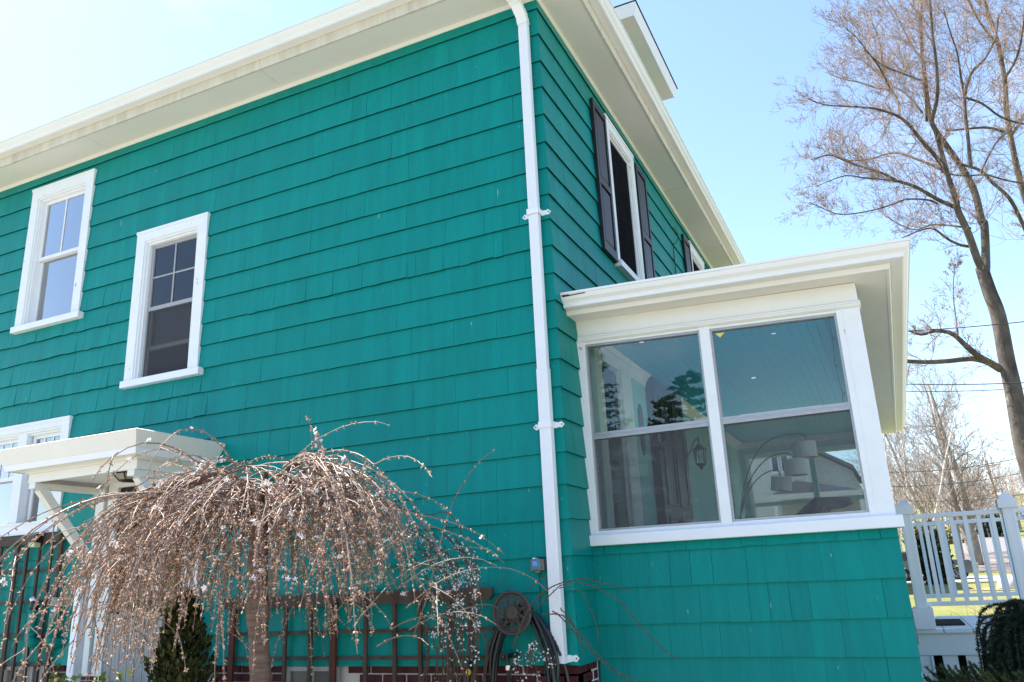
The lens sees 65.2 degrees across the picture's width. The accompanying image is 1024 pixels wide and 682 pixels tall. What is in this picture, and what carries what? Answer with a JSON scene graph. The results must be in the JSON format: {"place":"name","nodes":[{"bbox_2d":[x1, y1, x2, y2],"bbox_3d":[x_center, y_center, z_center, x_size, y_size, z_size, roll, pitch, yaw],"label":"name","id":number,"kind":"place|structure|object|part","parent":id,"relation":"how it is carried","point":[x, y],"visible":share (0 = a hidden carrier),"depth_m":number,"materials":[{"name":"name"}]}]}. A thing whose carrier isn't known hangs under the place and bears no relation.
{"place":"outdoors","nodes":[
{"label":"outdoors","id":0,"kind":"place"},
{"bbox_2d":[0,0,1023,498],"label":"sky","id":1,"kind":"structure","parent":0,"point":[59,58],"materials":[{"name":"blue"}]},
{"bbox_2d":[796,496,852,514],"bbox_3d":[3.092,2.092,7.787,0.560,1.088,0.600,-10,-18,23],"label":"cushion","id":2,"kind":"object","parent":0,"point":[819,505],"visible":0.49,"depth_m":7.68,"materials":[{"name":"grey fabric"}]},
{"bbox_2d":[902,552,978,580],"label":"parked car","id":3,"kind":"object","parent":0,"point":[968,566],"visible":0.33,"depth_m":44.17,"materials":[{"name":"paint"}]},
{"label":"window","id":4,"kind":"part","parent":3,"relation":"part of","materials":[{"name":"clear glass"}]},
{"bbox_2d":[907,576,999,581],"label":"pavement","id":5,"kind":"structure","parent":0,"point":[981,578],"depth_m":44.05,"materials":[{"name":"grey concrete"}]},
{"bbox_2d":[900,493,1023,616],"bbox_3d":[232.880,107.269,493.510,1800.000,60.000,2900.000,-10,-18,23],"label":"ground","id":6,"kind":"structure","parent":0,"point":[940,611],"depth_m":27.41,"materials":[{"name":"green plant"}]},
{"bbox_2d":[49,662,81,681],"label":"leafy plant","id":7,"kind":"object","parent":6,"relation":"on","point":[63,679],"visible":0.88,"depth_m":6.03,"materials":[{"name":"green plant"}]},
{"bbox_2d":[92,668,132,681],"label":"leafy plant","id":8,"kind":"object","parent":6,"relation":"on","point":[103,674],"visible":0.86,"depth_m":5.37,"materials":[{"name":"green plant"}]},
{"bbox_2d":[143,587,222,681],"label":"arborvitae","id":9,"kind":"object","parent":6,"relation":"on","point":[196,644],"visible":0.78,"depth_m":5.64,"materials":[{"name":"green plant"}]},
{"bbox_2d":[0,415,546,681],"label":"weeping cherry","id":10,"kind":"object","parent":6,"relation":"on","point":[278,504],"visible":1,"depth_m":4.81,"materials":[{"name":"brown plant"}]},
{"bbox_2d":[0,0,923,681],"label":"house","id":11,"kind":"structure","parent":6,"relation":"on","point":[440,236],"depth_m":6.99,"materials":[{"name":"teal paint"}]},
{"bbox_2d":[3,666,34,681],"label":"basement window","id":12,"kind":"structure","parent":11,"relation":"in","point":[30,671],"depth_m":7.60,"materials":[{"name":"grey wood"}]},
{"bbox_2d":[24,596,38,648],"bbox_3d":[-4.517,2.661,7.581,0.118,0.480,0.140,-13,-20,32],"label":"vent pipe","id":13,"kind":"object","parent":11,"relation":"attached to","point":[33,640],"visible":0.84,"depth_m":7.54,"materials":[{"name":"teal paint"}]},
{"bbox_2d":[0,532,64,681],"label":"trellis","id":14,"kind":"object","parent":11,"relation":"attached to","point":[7,541],"visible":0.52,"depth_m":7.72,"materials":[{"name":"brown wood"}]},
{"bbox_2d":[26,531,44,547],"bbox_3d":[-4.645,1.930,7.790,0.130,0.150,0.100,-10,-18,23],"label":"solar light","id":15,"kind":"object","parent":14,"relation":"attached to","point":[38,541],"visible":0.89,"depth_m":7.76,"materials":[{"name":"black paint"}]},
{"bbox_2d":[0,415,72,536],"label":"window","id":16,"kind":"structure","parent":11,"relation":"in","point":[19,503],"depth_m":8.24,"materials":[{"name":"white paint"}]},
{"bbox_2d":[10,168,96,334],"bbox_3d":[-5.061,-0.996,8.959,1.093,1.769,0.175,-10,-18,23],"label":"window","id":17,"kind":"structure","parent":11,"relation":"in","point":[53,273],"depth_m":9.01,"materials":[{"name":"white paint"}]},
{"bbox_2d":[46,597,63,647],"bbox_3d":[-4.250,2.626,7.461,0.118,0.455,0.140,-13,-20,32],"label":"vent pipe","id":18,"kind":"object","parent":11,"relation":"attached to","point":[58,642],"visible":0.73,"depth_m":7.41,"materials":[{"name":"teal paint"}]},
{"bbox_2d":[112,471,133,482],"bbox_3d":[-3.361,1.197,7.029,0.273,0.074,0.239,-10,-18,23],"label":"ceiling light","id":19,"kind":"object","parent":11,"relation":"attached to","point":[122,476],"visible":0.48,"depth_m":6.95,"materials":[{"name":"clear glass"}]},
{"bbox_2d":[119,212,210,389],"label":"window","id":20,"kind":"structure","parent":11,"relation":"in","point":[165,329],"depth_m":8.06,"materials":[{"name":"white paint"}]},
{"bbox_2d":[286,666,339,681],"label":"basement window","id":21,"kind":"structure","parent":11,"relation":"in","point":[293,673],"depth_m":6.25,"materials":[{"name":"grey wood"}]},
{"bbox_2d":[224,587,494,681],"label":"trellis","id":22,"kind":"object","parent":11,"relation":"attached to","point":[394,598],"visible":0.59,"depth_m":6.08,"materials":[{"name":"brown wood"}]},
{"bbox_2d":[499,652,519,681],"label":"water tap","id":23,"kind":"object","parent":11,"relation":"attached to","point":[504,657],"visible":0.96,"depth_m":5.45,"materials":[{"name":"black metal"}]},
{"bbox_2d":[492,590,531,635],"bbox_3d":[0.028,1.884,5.560,0.300,0.300,0.161,-10,-18,23],"label":"hose hanger","id":24,"kind":"object","parent":11,"relation":"attached to","point":[514,614],"visible":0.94,"depth_m":5.50,"materials":[{"name":"brown metal"}]},
{"bbox_2d":[463,603,569,681],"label":"garden hose","id":25,"kind":"object","parent":24,"relation":"hanging from","point":[497,638],"visible":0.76,"depth_m":5.45,"materials":[{"name":"black rubber"}]},
{"bbox_2d":[530,558,546,673],"bbox_3d":[0.198,1.908,5.528,0.105,0.797,0.060,-10,-18,23],"label":"electrical box","id":26,"kind":"object","parent":11,"relation":"attached to","point":[537,565],"visible":0.97,"depth_m":5.60,"materials":[{"name":"paint"}]},
{"bbox_2d":[589,346,643,528],"bbox_3d":[0.932,1.212,6.791,0.063,2.388,1.080,-10,-18,23],"label":"door","id":27,"kind":"structure","parent":11,"relation":"in","point":[619,398],"depth_m":6.91,"materials":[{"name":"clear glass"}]},
{"bbox_2d":[603,113,644,281],"bbox_3d":[1.183,-1.418,8.570,0.175,1.709,1.061,-10,-18,23],"label":"window","id":28,"kind":"structure","parent":11,"relation":"in","point":[630,263],"depth_m":8.65,"materials":[{"name":"white paint"}]},
{"bbox_2d":[637,404,665,454],"bbox_3d":[1.358,0.833,7.674,0.255,0.500,0.170,-10,-18,23],"label":"wall lantern","id":29,"kind":"object","parent":11,"relation":"attached to","point":[659,445],"depth_m":7.65,"materials":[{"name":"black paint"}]},
{"bbox_2d":[645,376,693,524],"bbox_3d":[1.697,1.642,8.316,0.100,2.370,1.200,-10,-18,23],"label":"door","id":30,"kind":"structure","parent":11,"relation":"in","point":[673,497],"depth_m":8.23,"materials":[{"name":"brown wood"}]},
{"bbox_2d":[670,227,677,273],"bbox_3d":[2.188,-0.712,10.422,0.041,1.638,0.194,-15,-21,36],"label":"wire","id":31,"kind":"object","parent":11,"relation":"attached to","point":[673,249],"visible":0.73,"depth_m":10.53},
{"bbox_2d":[685,434,706,469],"bbox_3d":[2.123,1.268,9.244,0.255,0.500,0.170,-10,-18,23],"label":"wall lantern","id":32,"kind":"object","parent":11,"relation":"attached to","point":[698,447],"depth_m":9.21,"materials":[{"name":"black paint"}]},
{"bbox_2d":[688,240,704,271],"bbox_3d":[2.759,-0.547,11.855,0.144,1.634,1.012,-10,-18,23],"label":"window","id":33,"kind":"structure","parent":11,"relation":"in","point":[698,264],"depth_m":12.02,"materials":[{"name":"white paint"}]},
{"bbox_2d":[600,320,844,527],"bbox_3d":[1.527,0.595,5.887,1.761,1.442,0.011,-10,-18,24],"label":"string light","id":34,"kind":"object","parent":11,"relation":"hanging from","point":[608,423],"visible":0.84,"depth_m":6.10,"materials":[{"name":"black plastic"}]},
{"bbox_2d":[577,307,904,545],"bbox_3d":[1.544,0.618,5.840,2.137,1.589,0.215,-10,-18,23],"label":"porch window frame","id":35,"kind":"structure","parent":11,"relation":"in","point":[880,512],"depth_m":5.64,"materials":[{"name":"white paint"}]},
{"bbox_2d":[739,433,817,518],"bbox_3d":[2.422,1.708,7.412,0.950,1.663,0.319,-10,-18,23],"label":"arc lamp","id":36,"kind":"object","parent":11,"relation":"on","point":[796,464],"visible":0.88,"depth_m":7.43,"materials":[{"name":"black paint"}]},
{"bbox_2d":[392,505,679,681],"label":"flowering shrub","id":37,"kind":"object","parent":6,"relation":"on","point":[457,582],"visible":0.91,"depth_m":5.33,"materials":[{"name":"brown plant"}]},
{"bbox_2d":[750,455,812,517],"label":"neighbour house","id":38,"kind":"structure","parent":6,"relation":"on","point":[763,492],"depth_m":33.87,"materials":[{"name":"white"}]},
{"bbox_2d":[769,457,780,473],"bbox_3d":[11.110,4.726,34.044,0.420,1.830,0.040,-10,-18,23],"label":"window","id":39,"kind":"structure","parent":38,"relation":"in","point":[774,461],"depth_m":33.87,"materials":[{"name":"white paint"}]},
{"bbox_2d":[778,456,788,472],"bbox_3d":[11.467,4.662,33.887,0.430,1.830,0.040,-10,-18,23],"label":"window","id":40,"kind":"structure","parent":38,"relation":"in","point":[782,458],"depth_m":33.77,"materials":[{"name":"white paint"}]},
{"bbox_2d":[815,452,866,509],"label":"neighbour wing","id":41,"kind":"structure","parent":38,"relation":"attached to","point":[832,470],"depth_m":38.04,"materials":[{"name":"white paint"}]},
{"bbox_2d":[771,480,864,515],"bbox_3d":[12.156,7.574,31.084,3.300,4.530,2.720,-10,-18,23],"label":"sofa","id":42,"kind":"object","parent":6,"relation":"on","point":[802,489],"visible":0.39,"depth_m":30.86,"materials":[{"name":"grey fabric"}]},
{"bbox_2d":[847,396,940,542],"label":"birch tree","id":43,"kind":"object","parent":6,"relation":"on","point":[900,461],"visible":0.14,"depth_m":60.77,"materials":[{"name":"white plant"}]},
{"bbox_2d":[769,0,1023,483],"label":"bare maple","id":44,"kind":"object","parent":6,"relation":"on","point":[1005,366],"visible":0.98,"depth_m":21.69,"materials":[{"name":"grey plant"}]},
{"bbox_2d":[848,427,948,568],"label":"birch tree","id":45,"kind":"object","parent":6,"relation":"on","point":[894,484],"visible":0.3,"depth_m":53.65,"materials":[{"name":"white plant"}]},
{"bbox_2d":[854,372,968,529],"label":"birch tree","id":46,"kind":"object","parent":6,"relation":"on","point":[904,457],"visible":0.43,"depth_m":56.62,"materials":[{"name":"white plant"}]},
{"bbox_2d":[901,519,953,584],"bbox_3d":[20.233,10.420,38.844,2.160,3.494,2.217,5,-18,-25],"label":"evergreen shrub","id":47,"kind":"object","parent":6,"relation":"on","point":[936,535],"visible":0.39,"depth_m":38.42,"materials":[{"name":"green plant"}]},
{"bbox_2d":[882,388,975,530],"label":"bare tree","id":48,"kind":"object","parent":6,"relation":"on","point":[920,507],"visible":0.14,"depth_m":70.84,"materials":[{"name":"brown plant"}]},
{"bbox_2d":[842,339,1019,558],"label":"bare tree","id":49,"kind":"object","parent":6,"relation":"on","point":[938,464],"visible":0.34,"depth_m":65.34,"materials":[{"name":"brown plant"}]},
{"bbox_2d":[888,369,993,529],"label":"birch tree","id":50,"kind":"object","parent":6,"relation":"on","point":[939,491],"visible":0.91,"depth_m":54.00,"materials":[{"name":"white plant"}]},
{"bbox_2d":[858,443,1023,536],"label":"woods","id":51,"kind":"object","parent":6,"relation":"on","point":[1011,487],"visible":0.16,"depth_m":133.80,"materials":[{"name":"plant"}]},
{"bbox_2d":[885,347,1023,564],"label":"bare tree","id":52,"kind":"object","parent":6,"relation":"on","point":[964,494],"visible":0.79,"depth_m":57.51,"materials":[{"name":"brown plant"}]},
{"bbox_2d":[917,615,994,681],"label":"porch landing","id":53,"kind":"object","parent":6,"relation":"on","point":[952,646],"visible":0.27,"depth_m":7.38,"materials":[{"name":"white paint"}]},
{"bbox_2d":[935,619,964,625],"bbox_3d":[4.375,2.826,8.048,0.272,0.015,0.800,-10,-18,23],"label":"door mat","id":54,"kind":"object","parent":53,"relation":"on","point":[947,622],"depth_m":7.89,"materials":[{"name":"black rubber"}]},
{"bbox_2d":[895,492,1023,629],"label":"railing","id":55,"kind":"object","parent":53,"relation":"on","point":[922,610],"visible":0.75,"depth_m":7.45,"materials":[{"name":"white paint"}]},
{"bbox_2d":[913,504,1023,597],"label":"railing","id":56,"kind":"object","parent":53,"relation":"on","point":[944,594],"visible":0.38,"depth_m":9.10,"materials":[{"name":"white paint"}]},
{"bbox_2d":[1015,507,1023,511],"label":"railing","id":57,"kind":"object","parent":53,"relation":"on","point":[1019,509],"visible":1,"depth_m":7.36,"materials":[{"name":"white paint"}]},
{"bbox_2d":[895,494,1023,500],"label":"utility wire","id":58,"kind":"object","parent":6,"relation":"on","point":[973,499],"visible":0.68,"depth_m":43.03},
{"bbox_2d":[923,660,1023,681],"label":"juniper","id":59,"kind":"object","parent":6,"relation":"on","point":[953,676],"visible":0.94,"depth_m":5.83,"materials":[{"name":"green plant"}]},
{"bbox_2d":[940,495,1021,534],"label":"house","id":60,"kind":"structure","parent":6,"relation":"on","point":[988,504],"depth_m":128.80,"materials":[{"name":"beige"}]},
{"bbox_2d":[948,584,1018,615],"bbox_3d":[7.338,4.464,12.486,1.001,1.280,1.067,-16,-21,38],"label":"bare shrub","id":61,"kind":"object","parent":6,"relation":"on","point":[987,610],"visible":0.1,"depth_m":12.60,"materials":[{"name":"brown plant"}]},
{"bbox_2d":[976,515,1002,536],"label":"round shrub","id":62,"kind":"object","parent":6,"relation":"on","point":[999,528],"visible":0.39,"depth_m":108.88,"materials":[{"name":"green plant"}]},
{"bbox_2d":[977,460,1001,516],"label":"utility pole","id":63,"kind":"object","parent":6,"relation":"on","point":[991,480],"visible":0.35,"depth_m":80.85,"materials":[{"name":"brown wood"}]},
{"bbox_2d":[891,473,1020,486],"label":"utility wire","id":64,"kind":"object","parent":63,"relation":"attached to","point":[954,483],"visible":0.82,"depth_m":42.10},
{"bbox_2d":[911,458,1015,471],"bbox_3d":[21.448,6.030,38.792,7.522,0.334,0.029,-16,-21,38],"label":"utility wire","id":65,"kind":"object","parent":63,"relation":"attached to","point":[963,467],"visible":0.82,"depth_m":38.52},
{"bbox_2d":[969,587,1014,589],"bbox_3d":[17.411,9.020,29.151,1.563,0.013,4.084,-11,-19,27],"label":"dry lawn patch","id":66,"kind":"object","parent":6,"relation":"on","point":[983,588],"visible":0.39,"depth_m":29.14,"materials":[{"name":"yellow plant"}]},
{"bbox_2d":[997,575,1014,588],"bbox_3d":[17.461,8.465,28.126,0.800,0.500,0.761,-10,-18,23],"label":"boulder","id":67,"kind":"object","parent":66,"relation":"on","point":[1010,581],"visible":0.43,"depth_m":27.92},
{"bbox_2d":[974,598,1023,681],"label":"weeping spruce","id":68,"kind":"object","parent":6,"relation":"on","point":[1004,643],"visible":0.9,"depth_m":5.93,"materials":[{"name":"green plant"}]},
{"bbox_2d":[994,514,1019,536],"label":"round shrub","id":69,"kind":"object","parent":6,"relation":"on","point":[997,516],"visible":0.09,"depth_m":110.22,"materials":[{"name":"green plant"}]},
{"bbox_3d":[-3.597,3.276,6.076,1.800,1.030,1.700,-10,-18,23],"label":"door step","id":70,"kind":"object","parent":6,"relation":"on","visible":0},
{"bbox_2d":[66,585,91,681],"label":"handrail post","id":71,"kind":"object","parent":70,"relation":"on","point":[76,668],"visible":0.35,"depth_m":6.58,"materials":[{"name":"white paint"}]},
{"bbox_2d":[101,609,163,681],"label":"board screen","id":72,"kind":"object","parent":70,"relation":"on","point":[140,674],"visible":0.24,"depth_m":6.53,"materials":[{"name":"grey wood"}]},
{"bbox_2d":[907,382,1023,384],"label":"utility wire","id":73,"kind":"object","parent":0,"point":[965,384],"visible":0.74,"depth_m":16.75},
{"bbox_2d":[907,388,1023,391],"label":"utility wire","id":74,"kind":"object","parent":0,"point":[952,391],"visible":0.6,"depth_m":28.06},
{"bbox_2d":[908,321,1023,330],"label":"utility wire","id":75,"kind":"object","parent":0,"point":[966,327],"visible":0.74,"depth_m":17.89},
{"bbox_2d":[964,554,1010,571],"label":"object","id":76,"kind":"structure","parent":0,"point":[993,564],"depth_m":54.89,"materials":[{"name":"white"}]},
{"bbox_2d":[961,536,1023,556],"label":"street","id":77,"kind":"structure","parent":0,"point":[990,546],"depth_m":80.50,"materials":[{"name":"grey asphalt"}]},
{"bbox_2d":[946,530,963,542],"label":"parked car","id":78,"kind":"object","parent":77,"relation":"on","point":[952,538],"visible":0.11,"depth_m":95.75,"materials":[{"name":"paint"}]}
]}

